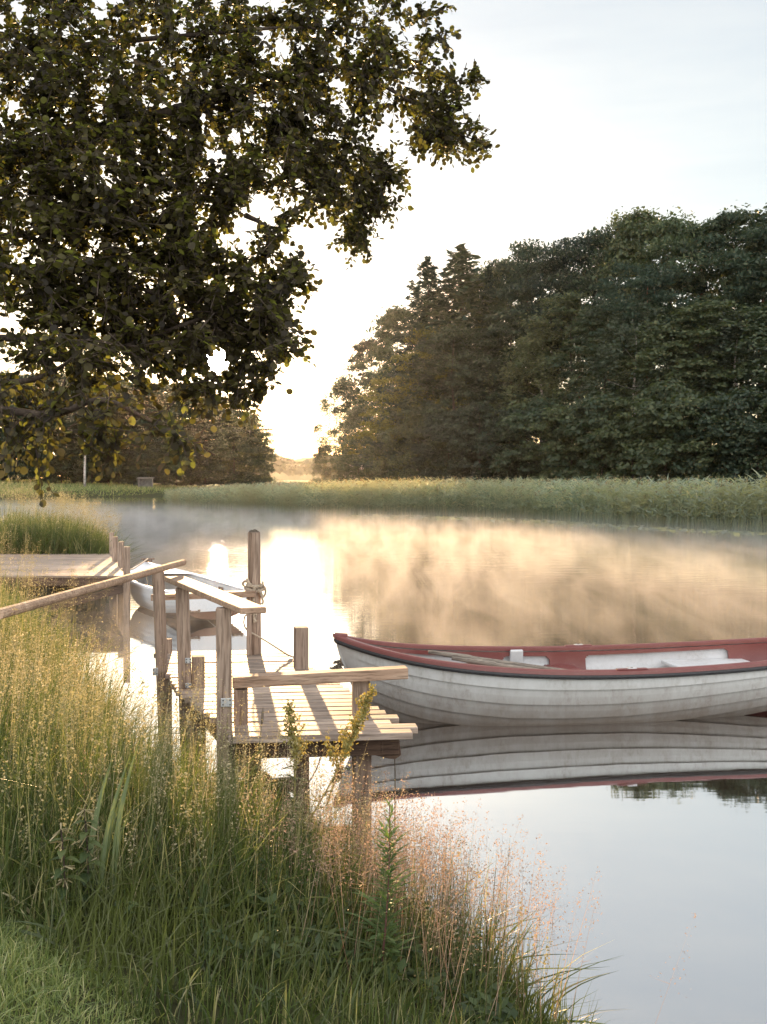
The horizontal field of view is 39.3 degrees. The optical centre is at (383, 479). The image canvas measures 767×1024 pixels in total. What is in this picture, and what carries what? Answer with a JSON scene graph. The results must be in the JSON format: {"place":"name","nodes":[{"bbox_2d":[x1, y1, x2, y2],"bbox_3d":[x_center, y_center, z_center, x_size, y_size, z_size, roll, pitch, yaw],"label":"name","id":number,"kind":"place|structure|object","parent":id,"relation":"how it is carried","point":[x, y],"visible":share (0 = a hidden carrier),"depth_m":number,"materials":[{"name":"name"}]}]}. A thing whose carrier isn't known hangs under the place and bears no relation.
{"place":"outdoors","nodes":[
{"label":"outdoors","id":0,"kind":"place"},
{"bbox_2d":[0,912,169,1023],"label":"short grass","id":1,"kind":"structure","parent":0,"point":[12,966],"depth_m":3.56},
{"bbox_2d":[0,477,208,498],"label":"meadow grass","id":2,"kind":"structure","parent":0,"point":[108,486],"depth_m":153.71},
{"bbox_2d":[0,479,525,1023],"bbox_3d":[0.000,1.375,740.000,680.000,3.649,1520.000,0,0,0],"label":"ground","id":3,"kind":"structure","parent":0,"point":[58,589],"depth_m":3.78,"materials":[{"name":"plant"}]},
{"bbox_2d":[0,430,32,480],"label":"bush","id":4,"kind":"object","parent":3,"relation":"on","point":[13,478],"visible":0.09,"depth_m":160.68,"materials":[{"name":"green plant"}]},
{"bbox_2d":[0,436,60,481],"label":"bush","id":5,"kind":"object","parent":3,"relation":"on","point":[28,475],"visible":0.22,"depth_m":160.15,"materials":[{"name":"green plant"}]},
{"bbox_2d":[0,367,61,479],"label":"leafy tree","id":6,"kind":"object","parent":3,"relation":"on","point":[10,400],"visible":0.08,"depth_m":161.78,"materials":[{"name":"green plant"}]},
{"bbox_2d":[0,371,88,481],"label":"leafy tree","id":7,"kind":"object","parent":3,"relation":"on","point":[34,385],"visible":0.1,"depth_m":161.16,"materials":[{"name":"green plant"}]},
{"bbox_2d":[20,425,96,483],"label":"bush","id":8,"kind":"object","parent":3,"relation":"on","point":[58,437],"visible":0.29,"depth_m":160.13,"materials":[{"name":"green plant"}]},
{"bbox_2d":[41,823,87,921],"bbox_3d":[-1.250,1.544,4.170,0.148,0.380,0.175,0,0,44],"label":"nettle plant","id":9,"kind":"object","parent":3,"relation":"on","point":[61,851],"visible":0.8,"depth_m":4.18,"materials":[{"name":"green plant"}]},
{"bbox_2d":[19,370,130,481],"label":"leafy tree","id":10,"kind":"object","parent":3,"relation":"on","point":[70,466],"visible":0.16,"depth_m":160.56,"materials":[{"name":"green plant"}]},
{"bbox_2d":[54,348,108,485],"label":"birch tree","id":11,"kind":"object","parent":3,"relation":"on","point":[72,418],"visible":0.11,"depth_m":154.84,"materials":[{"name":"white plant"}]},
{"bbox_2d":[66,807,109,912],"bbox_3d":[-1.178,1.521,4.249,0.176,0.420,0.148,0,0,41],"label":"nettle plant","id":12,"kind":"object","parent":3,"relation":"on","point":[83,858],"visible":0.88,"depth_m":4.27,"materials":[{"name":"green plant"}]},
{"bbox_2d":[58,432,125,483],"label":"bush","id":13,"kind":"object","parent":3,"relation":"on","point":[80,469],"visible":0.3,"depth_m":161.44,"materials":[{"name":"green plant"}]},
{"bbox_2d":[62,373,159,483],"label":"leafy tree","id":14,"kind":"object","parent":3,"relation":"on","point":[126,418],"visible":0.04,"depth_m":165.25,"materials":[{"name":"green plant"}]},
{"bbox_2d":[86,741,138,915],"bbox_3d":[-1.113,1.458,4.365,0.182,0.734,0.257,0,0,0],"label":"iris clump","id":15,"kind":"object","parent":3,"relation":"on","point":[119,810],"visible":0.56,"depth_m":4.40,"materials":[{"name":"green plant"}]},
{"bbox_2d":[78,426,152,484],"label":"bush","id":16,"kind":"object","parent":3,"relation":"on","point":[140,463],"visible":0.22,"depth_m":163.74,"materials":[{"name":"green plant"}]},
{"bbox_2d":[110,890,140,936],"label":"herb","id":17,"kind":"object","parent":3,"relation":"on","point":[131,905],"visible":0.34,"depth_m":4.07,"materials":[{"name":"green plant"}]},
{"bbox_2d":[96,379,180,482],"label":"leafy tree","id":18,"kind":"object","parent":3,"relation":"on","point":[146,402],"visible":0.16,"depth_m":166.15,"materials":[{"name":"green plant"}]},
{"bbox_2d":[136,477,154,487],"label":"shelter","id":19,"kind":"object","parent":3,"relation":"on","point":[146,481],"visible":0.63,"depth_m":160.84,"materials":[{"name":"grey wood"}]},
{"bbox_2d":[117,426,187,485],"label":"bush","id":20,"kind":"object","parent":3,"relation":"on","point":[134,454],"visible":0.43,"depth_m":163.91,"materials":[{"name":"green plant"}]},
{"bbox_2d":[149,868,184,921],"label":"herb","id":21,"kind":"object","parent":3,"relation":"on","point":[173,878],"visible":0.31,"depth_m":4.32,"materials":[{"name":"green plant"}]},
{"bbox_2d":[123,381,217,485],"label":"leafy tree","id":22,"kind":"object","parent":3,"relation":"on","point":[167,388],"visible":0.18,"depth_m":168.31,"materials":[{"name":"green plant"}]},
{"bbox_2d":[138,427,209,485],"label":"bush","id":23,"kind":"object","parent":3,"relation":"on","point":[199,467],"visible":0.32,"depth_m":165.21,"materials":[{"name":"green plant"}]},
{"bbox_2d":[149,382,222,485],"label":"leafy tree","id":24,"kind":"object","parent":3,"relation":"on","point":[189,403],"visible":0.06,"depth_m":171.18,"materials":[{"name":"green plant"}]},
{"bbox_2d":[177,882,213,938],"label":"herb","id":25,"kind":"object","parent":3,"relation":"on","point":[201,900],"visible":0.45,"depth_m":4.16,"materials":[{"name":"green plant"}]},
{"bbox_2d":[173,423,241,486],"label":"bush","id":26,"kind":"object","parent":3,"relation":"on","point":[190,476],"visible":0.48,"depth_m":167.07,"materials":[{"name":"green plant"}]},
{"bbox_2d":[199,908,228,969],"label":"herb","id":27,"kind":"object","parent":3,"relation":"on","point":[209,931],"visible":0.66,"depth_m":3.86,"materials":[{"name":"green plant"}]},
{"bbox_2d":[183,395,266,484],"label":"leafy tree","id":28,"kind":"object","parent":3,"relation":"on","point":[219,415],"visible":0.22,"depth_m":170.29,"materials":[{"name":"green plant"}]},
{"bbox_2d":[202,426,272,486],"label":"bush","id":29,"kind":"object","parent":3,"relation":"on","point":[221,454],"visible":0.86,"depth_m":166.53,"materials":[{"name":"green plant"}]},
{"bbox_2d":[218,872,262,927],"bbox_3d":[-0.556,1.714,4.297,0.144,0.230,0.162,0,0,31],"label":"herb","id":30,"kind":"object","parent":3,"relation":"on","point":[227,905],"visible":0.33,"depth_m":4.31,"materials":[{"name":"green plant"}]},
{"bbox_2d":[213,409,274,484],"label":"leafy tree","id":31,"kind":"object","parent":3,"relation":"on","point":[234,417],"visible":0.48,"depth_m":169.66,"materials":[{"name":"green plant"}]},
{"bbox_2d":[0,0,499,507],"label":"alder tree","id":32,"kind":"object","parent":3,"relation":"on","point":[66,288],"visible":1,"depth_m":8.07,"materials":[{"name":"green plant"}]},
{"bbox_2d":[236,428,277,484],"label":"bush","id":33,"kind":"object","parent":3,"relation":"on","point":[257,458],"visible":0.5,"depth_m":170.06,"materials":[{"name":"green plant"}]},
{"bbox_2d":[0,727,518,1023],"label":"weeds","id":34,"kind":"object","parent":3,"relation":"on","point":[505,1011],"visible":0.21,"depth_m":4.15,"materials":[{"name":"green plant"}]},
{"bbox_2d":[244,915,283,973],"bbox_3d":[-0.438,1.702,3.922,0.155,0.222,0.173,0,0,0],"label":"herb","id":35,"kind":"object","parent":3,"relation":"on","point":[266,938],"visible":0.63,"depth_m":3.90,"materials":[{"name":"green plant"}]},
{"bbox_2d":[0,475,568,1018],"bbox_3d":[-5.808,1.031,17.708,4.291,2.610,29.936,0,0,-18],"label":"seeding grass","id":36,"kind":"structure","parent":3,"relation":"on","point":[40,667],"depth_m":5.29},
{"bbox_2d":[277,699,314,813],"bbox_3d":[-0.485,1.410,5.476,0.241,0.539,0.218,0,0,44],"label":"dock plant","id":37,"kind":"object","parent":3,"relation":"on","point":[289,710],"visible":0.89,"depth_m":5.51,"materials":[{"name":"green plant"}]},
{"bbox_2d":[0,503,626,1023],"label":"tall grass","id":38,"kind":"structure","parent":3,"relation":"on","point":[216,871],"depth_m":4.40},
{"bbox_2d":[309,444,340,482],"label":"bush","id":39,"kind":"object","parent":3,"relation":"on","point":[317,456],"visible":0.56,"depth_m":147.15,"materials":[{"name":"green plant"}]},
{"bbox_2d":[9,450,661,479],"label":"wood","id":40,"kind":"object","parent":3,"relation":"on","point":[288,466],"visible":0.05,"depth_m":657.35,"materials":[{"name":"green plant"}]},
{"bbox_2d":[311,370,369,481],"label":"birch tree","id":41,"kind":"object","parent":3,"relation":"on","point":[324,402],"visible":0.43,"depth_m":148.70,"materials":[{"name":"green plant"}]},
{"bbox_2d":[311,683,376,817],"bbox_3d":[-0.200,1.397,5.484,0.408,0.684,0.135,0,0,-37],"label":"dock plant","id":42,"kind":"object","parent":3,"relation":"on","point":[347,741],"visible":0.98,"depth_m":5.51,"materials":[{"name":"green plant"}]},
{"bbox_2d":[320,917,368,964],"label":"herb","id":43,"kind":"object","parent":3,"relation":"on","point":[350,932],"visible":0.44,"depth_m":4.17,"materials":[{"name":"green plant"}]},
{"bbox_2d":[322,402,382,478],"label":"birch tree","id":44,"kind":"object","parent":3,"relation":"on","point":[353,418],"visible":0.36,"depth_m":137.44,"materials":[{"name":"green plant"}]},
{"bbox_2d":[331,437,378,481],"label":"bush","id":45,"kind":"object","parent":3,"relation":"on","point":[343,458],"visible":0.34,"depth_m":127.27,"materials":[{"name":"green plant"}]},
{"bbox_2d":[326,333,396,473],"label":"leafy tree","id":46,"kind":"object","parent":3,"relation":"on","point":[361,347],"visible":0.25,"depth_m":145.05,"materials":[{"name":"green plant"}]},
{"bbox_2d":[337,365,401,477],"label":"leafy tree","id":47,"kind":"object","parent":3,"relation":"on","point":[370,431],"visible":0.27,"depth_m":128.73,"materials":[{"name":"green plant"}]},
{"bbox_2d":[347,426,412,484],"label":"bush","id":48,"kind":"object","parent":3,"relation":"on","point":[370,450],"visible":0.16,"depth_m":118.96,"materials":[{"name":"green plant"}]},
{"bbox_2d":[345,797,419,981],"bbox_3d":[-0.003,1.615,4.122,0.296,0.744,0.328,0,0,0],"label":"mugwort plant","id":49,"kind":"object","parent":3,"relation":"on","point":[387,905],"visible":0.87,"depth_m":4.16,"materials":[{"name":"green plant"}]},
{"bbox_2d":[350,304,419,455],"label":"leafy tree","id":50,"kind":"object","parent":3,"relation":"on","point":[389,319],"visible":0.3,"depth_m":140.16,"materials":[{"name":"green plant"}]},
{"bbox_2d":[360,358,419,469],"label":"leafy tree","id":51,"kind":"object","parent":3,"relation":"on","point":[385,374],"visible":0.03,"depth_m":124.73,"materials":[{"name":"green plant"}]},
{"bbox_2d":[352,256,461,481],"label":"spruce tree","id":52,"kind":"object","parent":3,"relation":"on","point":[426,273],"visible":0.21,"depth_m":116.85,"materials":[{"name":"plant"}]},
{"bbox_2d":[370,411,451,480],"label":"bush","id":53,"kind":"object","parent":3,"relation":"on","point":[383,464],"visible":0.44,"depth_m":110.56,"materials":[{"name":"green plant"}]},
{"bbox_2d":[370,323,470,480],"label":"leafy tree","id":54,"kind":"object","parent":3,"relation":"on","point":[408,355],"visible":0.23,"depth_m":114.02,"materials":[{"name":"green plant"}]},
{"bbox_2d":[357,243,537,482],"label":"spruce tree","id":55,"kind":"object","parent":3,"relation":"on","point":[460,293],"visible":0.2,"depth_m":115.13,"materials":[{"name":"plant"}]},
{"bbox_2d":[406,407,495,486],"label":"bush","id":56,"kind":"object","parent":3,"relation":"on","point":[428,472],"visible":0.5,"depth_m":105.65,"materials":[{"name":"green plant"}]},
{"bbox_2d":[394,323,508,473],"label":"leafy tree","id":57,"kind":"object","parent":3,"relation":"on","point":[440,340],"visible":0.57,"depth_m":110.81,"materials":[{"name":"green plant"}]},
{"bbox_2d":[431,400,532,482],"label":"bush","id":58,"kind":"object","parent":3,"relation":"on","point":[469,421],"visible":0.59,"depth_m":101.78,"materials":[{"name":"green plant"}]},
{"bbox_2d":[437,336,530,476],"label":"birch tree","id":59,"kind":"object","parent":3,"relation":"on","point":[471,388],"visible":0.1,"depth_m":111.17,"materials":[{"name":"green plant"}]},
{"bbox_2d":[443,262,539,441],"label":"leafy tree","id":60,"kind":"object","parent":3,"relation":"on","point":[481,273],"visible":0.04,"depth_m":119.63,"materials":[{"name":"green plant"}]},
{"bbox_2d":[479,265,503,476],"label":"spruce tree","id":61,"kind":"object","parent":3,"relation":"on","point":[489,275],"visible":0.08,"depth_m":117.71,"materials":[{"name":"plant"}]},
{"bbox_2d":[446,301,566,474],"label":"leafy tree","id":62,"kind":"object","parent":3,"relation":"on","point":[497,319],"visible":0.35,"depth_m":109.18,"materials":[{"name":"green plant"}]},
{"bbox_2d":[460,407,554,483],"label":"bush","id":63,"kind":"object","parent":3,"relation":"on","point":[488,449],"visible":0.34,"depth_m":97.47,"materials":[{"name":"green plant"}]},
{"bbox_2d":[475,258,553,439],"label":"leafy tree","id":64,"kind":"object","parent":3,"relation":"on","point":[498,301],"visible":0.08,"depth_m":118.55,"materials":[{"name":"green plant"}]},
{"bbox_2d":[477,238,567,398],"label":"pine tree","id":65,"kind":"object","parent":3,"relation":"on","point":[523,253],"visible":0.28,"depth_m":115.88,"materials":[{"name":"green plant"}]},
{"bbox_2d":[489,395,582,484],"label":"bush","id":66,"kind":"object","parent":3,"relation":"on","point":[509,457],"visible":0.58,"depth_m":94.16,"materials":[{"name":"green plant"}]},
{"bbox_2d":[480,327,599,476],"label":"birch tree","id":67,"kind":"object","parent":3,"relation":"on","point":[527,341],"visible":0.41,"depth_m":104.88,"materials":[{"name":"green plant"}]},
{"bbox_2d":[489,252,600,468],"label":"leafy tree","id":68,"kind":"object","parent":3,"relation":"on","point":[537,271],"visible":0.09,"depth_m":112.15,"materials":[{"name":"green plant"}]},
{"bbox_2d":[501,288,623,485],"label":"leafy tree","id":69,"kind":"object","parent":3,"relation":"on","point":[564,309],"visible":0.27,"depth_m":102.19,"materials":[{"name":"green plant"}]},
{"bbox_2d":[514,231,621,445],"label":"pine tree","id":70,"kind":"object","parent":3,"relation":"on","point":[580,242],"visible":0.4,"depth_m":108.38,"materials":[{"name":"green plant"}]},
{"bbox_2d":[519,404,622,488],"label":"bush","id":71,"kind":"object","parent":3,"relation":"on","point":[553,414],"visible":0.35,"depth_m":91.08,"materials":[{"name":"green plant"}]},
{"bbox_2d":[540,391,653,482],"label":"bush","id":72,"kind":"object","parent":3,"relation":"on","point":[600,404],"visible":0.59,"depth_m":87.48,"materials":[{"name":"green plant"}]},
{"bbox_2d":[539,302,656,464],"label":"leafy tree","id":73,"kind":"object","parent":3,"relation":"on","point":[588,338],"visible":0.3,"depth_m":97.24,"materials":[{"name":"green plant"}]},
{"bbox_2d":[543,224,657,393],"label":"pine tree","id":74,"kind":"object","parent":3,"relation":"on","point":[594,256],"visible":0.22,"depth_m":106.24,"materials":[{"name":"green plant"}]},
{"bbox_2d":[570,396,684,486],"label":"bush","id":75,"kind":"object","parent":3,"relation":"on","point":[617,434],"visible":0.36,"depth_m":84.44,"materials":[{"name":"green plant"}]},
{"bbox_2d":[577,206,687,473],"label":"leafy tree","id":76,"kind":"object","parent":3,"relation":"on","point":[636,223],"visible":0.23,"depth_m":103.16,"materials":[{"name":"green plant"}]},
{"bbox_2d":[567,297,707,476],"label":"birch tree","id":77,"kind":"object","parent":3,"relation":"on","point":[608,350],"visible":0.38,"depth_m":91.26,"materials":[{"name":"green plant"}]},
{"bbox_2d":[579,261,713,425],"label":"pine tree","id":78,"kind":"object","parent":3,"relation":"on","point":[654,286],"visible":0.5,"depth_m":94.50,"materials":[{"name":"green plant"}]},
{"bbox_2d":[598,377,721,484],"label":"bush","id":79,"kind":"object","parent":3,"relation":"on","point":[646,459],"visible":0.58,"depth_m":81.49,"materials":[{"name":"green plant"}]},
{"bbox_2d":[605,206,740,472],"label":"leafy tree","id":80,"kind":"object","parent":3,"relation":"on","point":[649,232],"visible":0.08,"depth_m":100.62,"materials":[{"name":"green plant"}]},
{"bbox_2d":[608,313,755,476],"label":"leafy tree","id":81,"kind":"object","parent":3,"relation":"on","point":[633,363],"visible":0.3,"depth_m":89.43,"materials":[{"name":"green plant"}]},
{"bbox_2d":[613,296,766,473],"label":"leafy tree","id":82,"kind":"object","parent":3,"relation":"on","point":[687,313],"visible":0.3,"depth_m":88.94,"materials":[{"name":"green plant"}]},
{"bbox_2d":[628,215,757,387],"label":"pine tree","id":83,"kind":"object","parent":3,"relation":"on","point":[693,228],"visible":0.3,"depth_m":96.86,"materials":[{"name":"green plant"}]},
{"bbox_2d":[640,394,766,488],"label":"bush","id":84,"kind":"object","parent":3,"relation":"on","point":[695,446],"visible":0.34,"depth_m":80.03,"materials":[{"name":"green plant"}]},
{"bbox_2d":[644,203,766,473],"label":"leafy tree","id":85,"kind":"object","parent":3,"relation":"on","point":[721,226],"visible":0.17,"depth_m":95.44,"materials":[{"name":"green plant"}]},
{"bbox_2d":[661,310,766,468],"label":"birch tree","id":86,"kind":"object","parent":3,"relation":"on","point":[722,340],"visible":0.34,"depth_m":88.06,"materials":[{"name":"green plant"}]},
{"bbox_2d":[669,391,766,485],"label":"bush","id":87,"kind":"object","parent":3,"relation":"on","point":[741,403],"visible":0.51,"depth_m":79.07,"materials":[{"name":"green plant"}]},
{"bbox_2d":[675,210,766,416],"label":"pine tree","id":88,"kind":"object","parent":3,"relation":"on","point":[738,259],"visible":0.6,"depth_m":92.92,"materials":[{"name":"green plant"}]},
{"bbox_2d":[678,385,766,488],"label":"bush","id":89,"kind":"object","parent":3,"relation":"on","point":[759,428],"visible":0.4,"depth_m":79.08,"materials":[{"name":"green plant"}]},
{"bbox_2d":[705,301,766,470],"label":"leafy tree","id":90,"kind":"object","parent":3,"relation":"on","point":[759,313],"visible":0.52,"depth_m":86.83,"materials":[{"name":"green plant"}]},
{"bbox_2d":[715,393,766,504],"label":"bush","id":91,"kind":"object","parent":3,"relation":"on","point":[757,411],"visible":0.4,"depth_m":78.57,"materials":[{"name":"green plant"}]},
{"bbox_2d":[723,203,766,466],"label":"leafy tree","id":92,"kind":"object","parent":3,"relation":"on","point":[760,283],"visible":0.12,"depth_m":90.72,"materials":[{"name":"green plant"}]},
{"bbox_2d":[255,456,350,479],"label":"hills","id":93,"kind":"structure","parent":0,"point":[281,476],"depth_m":1182.04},
{"bbox_2d":[195,781,554,1021],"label":"rushes","id":94,"kind":"object","parent":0,"point":[440,899],"visible":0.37,"depth_m":4.49,"materials":[{"name":"green plant"}]},
{"bbox_2d":[0,484,766,1023],"bbox_3d":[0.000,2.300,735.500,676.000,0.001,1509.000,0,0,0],"label":"water","id":95,"kind":"structure","parent":0,"point":[660,828],"depth_m":9.63,"materials":[{"name":"liquid"}]},
{"bbox_2d":[0,532,129,614],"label":"wooden jetty","id":96,"kind":"object","parent":95,"relation":"in","point":[116,560],"visible":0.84,"depth_m":19.24,"materials":[{"name":"brown wood"}]},
{"bbox_2d":[130,558,245,620],"bbox_3d":[-3.652,1.974,19.041,1.484,0.932,4.192,0,0,-28],"label":"rowing boat","id":97,"kind":"object","parent":95,"relation":"on","point":[141,590],"visible":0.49,"depth_m":18.59,"materials":[{"name":"white wood"}]},
{"bbox_2d":[0,529,417,822],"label":"wooden jetty","id":98,"kind":"object","parent":95,"relation":"in","point":[324,700],"visible":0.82,"depth_m":7.50,"materials":[{"name":"brown wood"}]},
{"bbox_2d":[241,578,293,658],"bbox_3d":[-0.926,1.638,10.036,0.847,1.428,0.217,0,0,19],"label":"mooring rope","id":99,"kind":"object","parent":98,"relation":"attached to","point":[262,586],"visible":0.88,"depth_m":10.07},
{"bbox_2d":[70,740,696,1023],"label":"pink grass","id":100,"kind":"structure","parent":95,"relation":"in","point":[401,854],"depth_m":4.44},
{"bbox_2d":[163,469,766,531],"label":"reeds","id":101,"kind":"object","parent":95,"relation":"in","point":[693,505],"visible":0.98,"depth_m":65.03,"materials":[{"name":"green plant"}]},
{"bbox_2d":[165,471,766,503],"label":"reed plumes","id":102,"kind":"object","parent":101,"relation":"on","point":[634,478],"visible":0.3,"depth_m":67.95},
{"bbox_2d":[333,632,766,725],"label":"rowing boat","id":103,"kind":"object","parent":95,"relation":"on","point":[632,683],"visible":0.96,"depth_m":10.10,"materials":[{"name":"white wood"}]},
{"bbox_2d":[451,656,538,668],"bbox_3d":[1.725,1.917,10.684,2.107,0.342,0.130,0,0,-3],"label":"oar","id":104,"kind":"object","parent":103,"relation":"in","point":[478,661],"visible":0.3,"depth_m":10.63,"materials":[{"name":"grey wood"}]},
{"bbox_2d":[428,650,568,669],"bbox_3d":[1.524,1.872,10.792,2.162,0.352,0.130,0,0,-4],"label":"oar","id":105,"kind":"object","parent":103,"relation":"in","point":[447,654],"visible":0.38,"depth_m":10.74,"materials":[{"name":"grey wood"}]},
{"bbox_2d":[347,514,766,534],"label":"floating leaves","id":106,"kind":"object","parent":95,"relation":"on","point":[641,527],"visible":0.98,"depth_m":56.30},
{"bbox_2d":[0,0,766,475],"label":"sky","id":107,"kind":"structure","parent":0,"point":[596,108],"materials":[{"name":"white"}]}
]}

